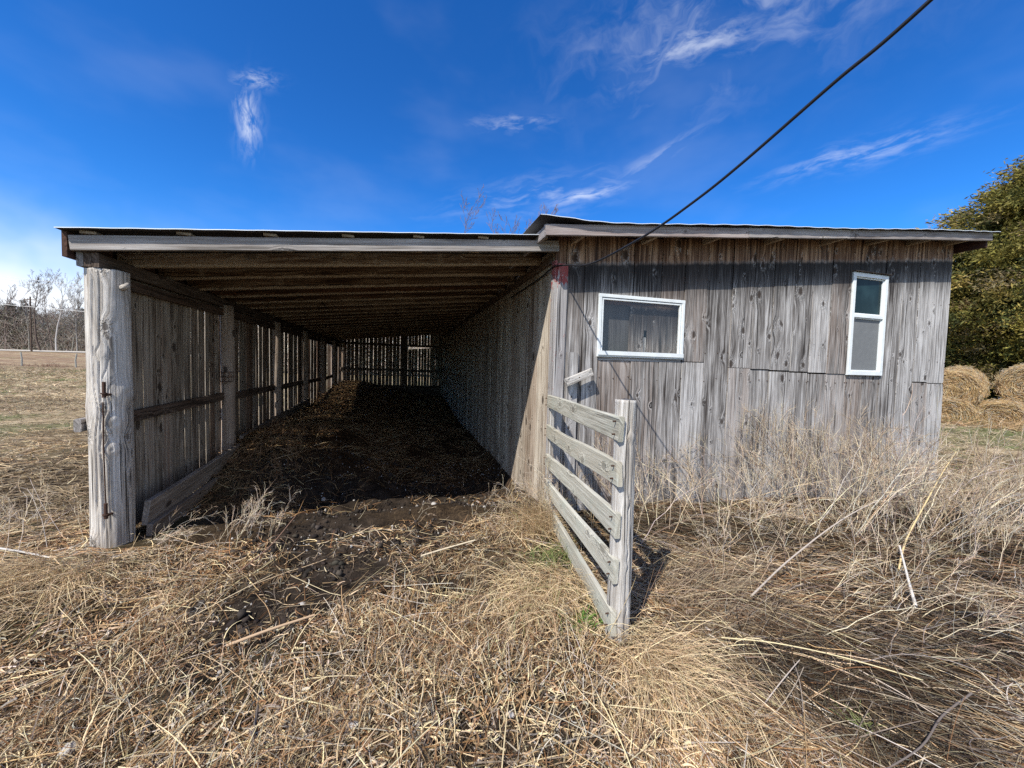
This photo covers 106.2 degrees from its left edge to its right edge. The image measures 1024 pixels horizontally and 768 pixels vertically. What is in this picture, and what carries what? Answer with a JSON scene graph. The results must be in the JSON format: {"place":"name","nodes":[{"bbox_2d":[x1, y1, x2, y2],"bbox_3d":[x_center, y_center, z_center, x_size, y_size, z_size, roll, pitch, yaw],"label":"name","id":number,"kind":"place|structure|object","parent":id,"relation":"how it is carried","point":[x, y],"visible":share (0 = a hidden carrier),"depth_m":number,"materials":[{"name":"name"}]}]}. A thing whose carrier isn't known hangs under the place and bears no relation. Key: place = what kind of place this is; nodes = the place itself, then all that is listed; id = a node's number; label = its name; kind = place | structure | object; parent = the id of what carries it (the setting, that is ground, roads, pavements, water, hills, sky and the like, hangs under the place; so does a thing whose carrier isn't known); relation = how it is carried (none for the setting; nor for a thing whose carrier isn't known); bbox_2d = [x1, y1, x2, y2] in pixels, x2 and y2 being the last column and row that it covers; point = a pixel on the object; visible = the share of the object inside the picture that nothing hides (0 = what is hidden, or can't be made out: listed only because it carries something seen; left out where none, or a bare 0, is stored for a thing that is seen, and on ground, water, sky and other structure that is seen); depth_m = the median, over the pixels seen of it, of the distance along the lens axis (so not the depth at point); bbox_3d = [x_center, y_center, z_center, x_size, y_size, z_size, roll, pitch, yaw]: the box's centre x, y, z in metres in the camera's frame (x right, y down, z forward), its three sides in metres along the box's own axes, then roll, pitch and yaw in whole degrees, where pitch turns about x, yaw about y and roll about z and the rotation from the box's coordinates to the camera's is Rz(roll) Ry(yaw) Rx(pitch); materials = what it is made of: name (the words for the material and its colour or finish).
{"place":"outdoors","nodes":[
{"label":"outdoors","id":0,"kind":"place"},
{"bbox_2d":[0,349,84,352],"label":"road","id":1,"kind":"structure","parent":0,"point":[40,350],"depth_m":93.12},
{"bbox_2d":[2,304,83,311],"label":"power line","id":2,"kind":"object","parent":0,"point":[39,307],"visible":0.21,"depth_m":45.94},
{"bbox_2d":[0,416,1023,767],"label":"dry grass","id":3,"kind":"structure","parent":0,"point":[824,738],"depth_m":2.08,"materials":[{"name":"beige plant"}]},
{"bbox_2d":[56,480,301,585],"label":"dead weeds","id":4,"kind":"object","parent":3,"relation":"on","point":[227,526],"visible":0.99,"depth_m":3.26,"materials":[{"name":"beige plant"}]},
{"bbox_2d":[251,654,266,740],"bbox_3d":[-1.192,1.462,1.821,0.011,0.025,0.510,0,3,-27],"label":"stick","id":5,"kind":"object","parent":3,"relation":"on","point":[256,716],"visible":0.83,"depth_m":1.73,"materials":[{"name":"brown wood"}]},
{"bbox_2d":[226,614,314,647],"bbox_3d":[-1.375,1.411,2.215,0.436,0.027,0.021,-1,3,-39],"label":"stick","id":6,"kind":"object","parent":3,"relation":"on","point":[265,631],"visible":1,"depth_m":2.19,"materials":[{"name":"beige wood"}]},
{"bbox_2d":[721,637,922,680],"bbox_3d":[1.674,1.494,2.132,0.939,0.036,0.055,2,3,16],"label":"reed","id":7,"kind":"object","parent":3,"relation":"on","point":[820,652],"visible":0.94,"depth_m":2.15,"materials":[{"name":"beige plant"}]},
{"bbox_2d":[750,470,951,596],"bbox_3d":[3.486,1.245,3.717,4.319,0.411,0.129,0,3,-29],"label":"branch","id":8,"kind":"object","parent":3,"relation":"on","point":[776,571],"visible":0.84,"depth_m":3.15,"materials":[{"name":"beige plant"}]},
{"bbox_2d":[899,545,917,607],"bbox_3d":[2.989,1.435,2.912,0.021,0.186,0.720,4,3,38],"label":"stick","id":9,"kind":"object","parent":3,"relation":"on","point":[908,579],"visible":0.81,"depth_m":2.87,"materials":[{"name":"grey wood"}]},
{"bbox_2d":[893,430,954,538],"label":"branch","id":10,"kind":"object","parent":3,"relation":"on","point":[899,488],"visible":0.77,"depth_m":4.04,"materials":[{"name":"beige plant"}]},
{"bbox_2d":[887,692,972,767],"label":"branch","id":11,"kind":"object","parent":3,"relation":"on","point":[932,730],"visible":0.98,"depth_m":1.68,"materials":[{"name":"grey wood"}]},
{"bbox_2d":[0,351,1023,767],"bbox_3d":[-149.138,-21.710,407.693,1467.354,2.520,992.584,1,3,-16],"label":"ground","id":12,"kind":"structure","parent":0,"point":[368,519],"depth_m":2.81,"materials":[{"name":"beige plant"}]},
{"bbox_2d":[0,302,16,348],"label":"spruce tree","id":13,"kind":"object","parent":12,"relation":"on","point":[10,305],"visible":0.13,"depth_m":99.38,"materials":[{"name":"green plant"}]},
{"bbox_2d":[0,295,16,348],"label":"bare tree","id":14,"kind":"object","parent":12,"relation":"on","point":[4,329],"visible":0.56,"depth_m":97.50,"materials":[{"name":"grey plant"}]},
{"bbox_2d":[0,284,28,346],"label":"bare tree","id":15,"kind":"object","parent":12,"relation":"on","point":[14,285],"visible":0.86,"depth_m":97.94,"materials":[{"name":"grey plant"}]},
{"bbox_2d":[7,284,38,351],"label":"bare tree","id":16,"kind":"object","parent":12,"relation":"on","point":[27,320],"visible":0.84,"depth_m":95.02,"materials":[{"name":"grey plant"}]},
{"bbox_2d":[0,547,48,557],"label":"stick","id":17,"kind":"object","parent":12,"relation":"on","point":[1,548],"visible":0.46,"depth_m":2.98,"materials":[{"name":"grey wood"}]},
{"bbox_2d":[7,299,42,349],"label":"spruce tree","id":18,"kind":"object","parent":12,"relation":"on","point":[16,340],"visible":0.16,"depth_m":99.31,"materials":[{"name":"green plant"}]},
{"bbox_2d":[23,296,32,351],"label":"utility pole","id":19,"kind":"object","parent":12,"relation":"on","point":[31,344],"visible":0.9,"depth_m":85.48,"materials":[{"name":"brown wood"}]},
{"bbox_2d":[17,300,40,351],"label":"bare tree","id":20,"kind":"object","parent":12,"relation":"on","point":[27,315],"visible":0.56,"depth_m":97.39,"materials":[{"name":"grey plant"}]},
{"bbox_2d":[18,269,60,351],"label":"bare tree","id":21,"kind":"object","parent":12,"relation":"on","point":[35,331],"visible":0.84,"depth_m":96.62,"materials":[{"name":"grey plant"}]},
{"bbox_2d":[22,281,64,350],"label":"bare tree","id":22,"kind":"object","parent":12,"relation":"on","point":[44,298],"visible":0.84,"depth_m":94.41,"materials":[{"name":"grey plant"}]},
{"bbox_2d":[0,468,89,560],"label":"dead weeds","id":23,"kind":"object","parent":12,"relation":"on","point":[9,515],"visible":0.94,"depth_m":3.14,"materials":[{"name":"beige plant"}]},
{"bbox_2d":[0,536,93,626],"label":"grass tuft","id":24,"kind":"object","parent":12,"relation":"on","point":[13,566],"visible":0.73,"depth_m":2.50,"materials":[{"name":"beige plant"}]},
{"bbox_2d":[31,268,83,350],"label":"bare tree","id":25,"kind":"object","parent":12,"relation":"on","point":[61,283],"visible":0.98,"depth_m":93.87,"materials":[{"name":"grey plant"}]},
{"bbox_2d":[49,290,84,352],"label":"bare tree","id":26,"kind":"object","parent":12,"relation":"on","point":[63,314],"visible":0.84,"depth_m":95.69,"materials":[{"name":"grey plant"}]},
{"bbox_2d":[56,741,80,759],"bbox_3d":[-1.781,1.471,1.546,0.063,0.034,0.067,1,3,-16],"label":"stone","id":27,"kind":"object","parent":12,"relation":"on","point":[68,749],"visible":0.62,"depth_m":1.54,"materials":[{"name":"grey stone"}]},
{"bbox_2d":[65,273,83,352],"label":"bare tree","id":28,"kind":"object","parent":12,"relation":"on","point":[74,297],"visible":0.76,"depth_m":96.63,"materials":[{"name":"grey plant"}]},
{"bbox_2d":[0,535,188,664],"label":"grass tuft","id":29,"kind":"object","parent":12,"relation":"on","point":[70,575],"visible":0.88,"depth_m":2.50,"materials":[{"name":"beige plant"}]},
{"bbox_2d":[0,301,190,352],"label":"undergrowth","id":30,"kind":"object","parent":12,"relation":"on","point":[64,340],"visible":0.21,"depth_m":97.45,"materials":[{"name":"brown plant"}]},
{"bbox_2d":[0,362,287,372],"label":"roadside weeds","id":31,"kind":"object","parent":12,"relation":"on","point":[42,365],"visible":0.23,"depth_m":49.95,"materials":[{"name":"beige plant"}]},
{"bbox_2d":[238,515,295,572],"bbox_3d":[-1.927,1.250,3.042,0.022,0.278,0.457,3,3,25],"label":"stick","id":32,"kind":"object","parent":12,"relation":"on","point":[266,549],"visible":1,"depth_m":3.01,"materials":[{"name":"wood"}]},
{"bbox_2d":[210,416,324,483],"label":"dead weeds","id":33,"kind":"object","parent":12,"relation":"on","point":[284,425],"visible":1,"depth_m":5.15,"materials":[{"name":"beige plant"}]},
{"bbox_2d":[77,431,532,659],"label":"muck clods","id":34,"kind":"object","parent":12,"relation":"on","point":[337,571],"visible":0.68,"depth_m":3.65,"materials":[{"name":"brown soil"}]},
{"bbox_2d":[190,332,429,375],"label":"hedgerow","id":35,"kind":"object","parent":12,"relation":"on","point":[373,354],"visible":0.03,"depth_m":48.52,"materials":[{"name":"brown plant"}]},
{"bbox_2d":[139,378,526,523],"bbox_3d":[-3.148,0.726,9.669,4.322,1.396,11.758,1,3,-16],"label":"straw bedding","id":36,"kind":"object","parent":12,"relation":"on","point":[385,390],"visible":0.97,"depth_m":7.08,"materials":[{"name":"brown plant"}]},
{"bbox_2d":[346,721,358,729],"bbox_3d":[-0.700,1.500,1.692,0.059,0.024,0.041,1,3,-16],"label":"stone","id":37,"kind":"object","parent":12,"relation":"on","point":[351,723],"visible":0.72,"depth_m":1.69,"materials":[{"name":"grey stone"}]},
{"bbox_2d":[158,436,559,761],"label":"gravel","id":38,"kind":"structure","parent":12,"relation":"on","point":[220,671],"depth_m":3.42,"materials":[{"name":"gravel"}]},
{"bbox_2d":[295,484,547,566],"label":"dead weeds","id":39,"kind":"object","parent":12,"relation":"on","point":[422,518],"visible":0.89,"depth_m":3.50,"materials":[{"name":"beige plant"}]},
{"bbox_2d":[421,540,474,556],"bbox_3d":[-0.529,1.368,3.216,0.476,0.044,0.024,0,3,-31],"label":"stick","id":40,"kind":"object","parent":12,"relation":"on","point":[422,555],"visible":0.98,"depth_m":3.20,"materials":[{"name":"beige wood"}]},
{"bbox_2d":[460,184,486,232],"bbox_3d":[-4.667,-9.625,39.042,4.921,19.332,7.813,-1,4,-44],"label":"bare tree","id":41,"kind":"object","parent":12,"relation":"on","point":[471,209],"visible":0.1,"depth_m":36.95,"materials":[{"name":"brown plant"}]},
{"bbox_2d":[408,541,609,668],"bbox_3d":[0.086,1.353,2.587,1.454,0.394,1.232,2,3,12],"label":"grass tuft","id":42,"kind":"object","parent":12,"relation":"on","point":[533,590],"visible":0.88,"depth_m":2.52,"materials":[{"name":"beige plant"}]},
{"bbox_2d":[508,711,514,718],"bbox_3d":[-0.003,1.520,1.767,0.032,0.016,0.034,1,3,-16],"label":"stone","id":43,"kind":"object","parent":12,"relation":"on","point":[511,713],"visible":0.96,"depth_m":1.76,"materials":[{"name":"grey stone"}]},
{"bbox_2d":[0,366,1023,537],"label":"short grass","id":44,"kind":"structure","parent":12,"relation":"on","point":[6,408],"depth_m":12.05,"materials":[{"name":"beige plant"}]},
{"bbox_2d":[486,203,558,233],"bbox_3d":[0.677,-9.762,41.357,7.625,19.615,5.317,1,3,-16],"label":"bare tree","id":45,"kind":"object","parent":12,"relation":"on","point":[502,229],"visible":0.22,"depth_m":39.78,"materials":[{"name":"brown plant"}]},
{"bbox_2d":[54,214,1000,547],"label":"farm shed","id":46,"kind":"structure","parent":12,"relation":"on","point":[686,334],"depth_m":4.73,"materials":[{"name":"grey wood"}]},
{"bbox_2d":[219,372,233,381],"bbox_3d":[-3.787,-0.096,5.126,0.130,0.137,0.196,1,3,-16],"label":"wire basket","id":47,"kind":"object","parent":46,"relation":"attached to","point":[228,376],"visible":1,"depth_m":5.13,"materials":[{"name":"metal"}]},
{"bbox_2d":[596,293,685,360],"bbox_3d":[1.479,-0.653,4.429,1.152,0.820,0.155,1,3,-16],"label":"window","id":48,"kind":"structure","parent":46,"relation":"in","point":[622,323],"depth_m":4.45,"materials":[{"name":"white wood"}]},
{"bbox_2d":[510,0,932,298],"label":"cable","id":49,"kind":"object","parent":46,"relation":"attached to","point":[871,52],"visible":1,"depth_m":1.95,"materials":[{"name":"black rubber"}]},
{"bbox_2d":[845,270,891,375],"bbox_3d":[4.942,-0.828,5.343,0.710,1.417,0.075,1,3,-16],"label":"window","id":50,"kind":"structure","parent":46,"relation":"in","point":[869,292],"depth_m":5.37,"materials":[{"name":"white glass"}]},
{"bbox_2d":[482,449,572,531],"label":"dead weeds","id":51,"kind":"object","parent":12,"relation":"on","point":[544,471],"visible":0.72,"depth_m":3.83,"materials":[{"name":"beige plant"}]},
{"bbox_2d":[457,474,602,548],"bbox_3d":[0.216,1.144,3.648,1.517,0.665,1.165,2,3,20],"label":"grass tuft","id":52,"kind":"object","parent":12,"relation":"on","point":[534,518],"visible":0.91,"depth_m":3.63,"materials":[{"name":"beige plant"}]},
{"bbox_2d":[508,536,587,568],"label":"grass tuft","id":53,"kind":"object","parent":12,"relation":"on","point":[549,552],"visible":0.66,"depth_m":3.13,"materials":[{"name":"beige plant"}]},
{"bbox_2d":[567,605,602,636],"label":"green weed","id":54,"kind":"object","parent":12,"relation":"on","point":[590,618],"visible":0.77,"depth_m":2.35,"materials":[{"name":"green plant"}]},
{"bbox_2d":[542,395,636,642],"bbox_3d":[0.525,0.817,3.162,0.164,1.548,1.995,1,3,-7],"label":"board fence","id":55,"kind":"object","parent":12,"relation":"on","point":[615,518],"visible":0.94,"depth_m":2.34,"materials":[{"name":"grey wood"}]},
{"bbox_2d":[553,427,767,548],"bbox_3d":[1.407,0.914,3.809,1.952,1.109,0.981,3,3,38],"label":"bare bush","id":56,"kind":"object","parent":12,"relation":"on","point":[644,502],"visible":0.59,"depth_m":3.99,"materials":[{"name":"beige plant"}]},
{"bbox_2d":[583,570,814,767],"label":"grass tuft","id":57,"kind":"object","parent":12,"relation":"on","point":[670,661],"visible":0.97,"depth_m":1.91,"materials":[{"name":"beige plant"}]},
{"bbox_2d":[572,520,900,665],"bbox_3d":[1.507,1.244,2.821,2.232,0.590,1.839,1,3,-16],"label":"grass tuft","id":58,"kind":"object","parent":12,"relation":"on","point":[737,582],"visible":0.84,"depth_m":2.73,"materials":[{"name":"beige plant"}]},
{"bbox_2d":[635,435,840,544],"bbox_3d":[2.321,1.040,3.947,1.854,0.930,1.429,1,3,-16],"label":"bare bush","id":59,"kind":"object","parent":12,"relation":"on","point":[730,488],"visible":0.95,"depth_m":4.17,"materials":[{"name":"beige plant"}]},
{"bbox_2d":[681,379,989,537],"bbox_3d":[3.519,0.748,4.451,1.750,1.695,2.634,-2,4,-54],"label":"bare bush","id":60,"kind":"object","parent":12,"relation":"on","point":[874,469],"visible":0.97,"depth_m":4.29,"materials":[{"name":"beige plant"}]},
{"bbox_2d":[683,471,1023,714],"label":"dead weeds","id":61,"kind":"object","parent":12,"relation":"on","point":[924,551],"visible":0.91,"depth_m":3.20,"materials":[{"name":"beige plant"}]},
{"bbox_2d":[829,695,890,736],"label":"grass tuft","id":62,"kind":"object","parent":12,"relation":"on","point":[857,718],"visible":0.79,"depth_m":1.76,"materials":[{"name":"plant"}]},
{"bbox_2d":[777,403,1023,544],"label":"bare bush","id":63,"kind":"object","parent":12,"relation":"on","point":[988,482],"visible":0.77,"depth_m":4.38,"materials":[{"name":"beige plant"}]},
{"bbox_2d":[822,468,1023,547],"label":"dead weeds","id":64,"kind":"object","parent":12,"relation":"on","point":[941,506],"visible":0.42,"depth_m":4.75,"materials":[{"name":"beige plant"}]},
{"bbox_2d":[897,452,955,570],"bbox_3d":[3.948,1.131,3.646,1.765,0.830,0.042,0,3,-32],"label":"cane","id":65,"kind":"object","parent":12,"relation":"on","point":[903,548],"visible":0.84,"depth_m":3.49,"materials":[{"name":"beige plant"}]},
{"bbox_2d":[861,435,1023,529],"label":"bare bush","id":66,"kind":"object","parent":12,"relation":"on","point":[1017,484],"visible":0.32,"depth_m":5.05,"materials":[{"name":"beige plant"}]},
{"bbox_2d":[941,396,980,420],"bbox_3d":[17.062,0.990,14.996,1.736,1.254,1.663,-1,3,-40],"label":"hay bale","id":67,"kind":"object","parent":12,"relation":"on","point":[951,406],"visible":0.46,"depth_m":14.39,"materials":[{"name":"beige plant"}]},
{"bbox_2d":[942,367,987,405],"bbox_3d":[17.412,0.215,15.185,1.721,1.758,1.802,-1,3,-41],"label":"hay bale","id":68,"kind":"object","parent":67,"relation":"on","point":[958,384],"visible":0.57,"depth_m":14.56,"materials":[{"name":"beige plant"}]},
{"bbox_2d":[914,155,1023,400],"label":"cedar tree","id":69,"kind":"object","parent":12,"relation":"on","point":[985,330],"visible":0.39,"depth_m":20.65,"materials":[{"name":"green plant"}]},
{"bbox_2d":[941,417,1023,431],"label":"loose hay","id":70,"kind":"object","parent":12,"relation":"on","point":[983,423],"visible":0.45,"depth_m":13.02,"materials":[{"name":"beige plant"}]},
{"bbox_2d":[977,398,1023,422],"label":"hay bale","id":71,"kind":"object","parent":12,"relation":"on","point":[1009,409],"visible":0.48,"depth_m":14.23,"materials":[{"name":"beige plant"}]},
{"bbox_2d":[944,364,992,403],"bbox_3d":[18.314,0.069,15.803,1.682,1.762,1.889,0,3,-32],"label":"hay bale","id":72,"kind":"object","parent":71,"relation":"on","point":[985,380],"visible":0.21,"depth_m":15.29,"materials":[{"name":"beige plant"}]},
{"bbox_2d":[0,0,1023,359],"label":"sky","id":73,"kind":"structure","parent":0,"point":[309,115],"materials":[{"name":"blue"}]},
{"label":"hay bale","id":74,"kind":"object","parent":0,"visible":0},
{"bbox_2d":[991,362,1023,403],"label":"hay bale","id":75,"kind":"object","parent":74,"relation":"on","point":[1009,383],"visible":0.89,"depth_m":14.76,"materials":[{"name":"beige plant"}]}
]}

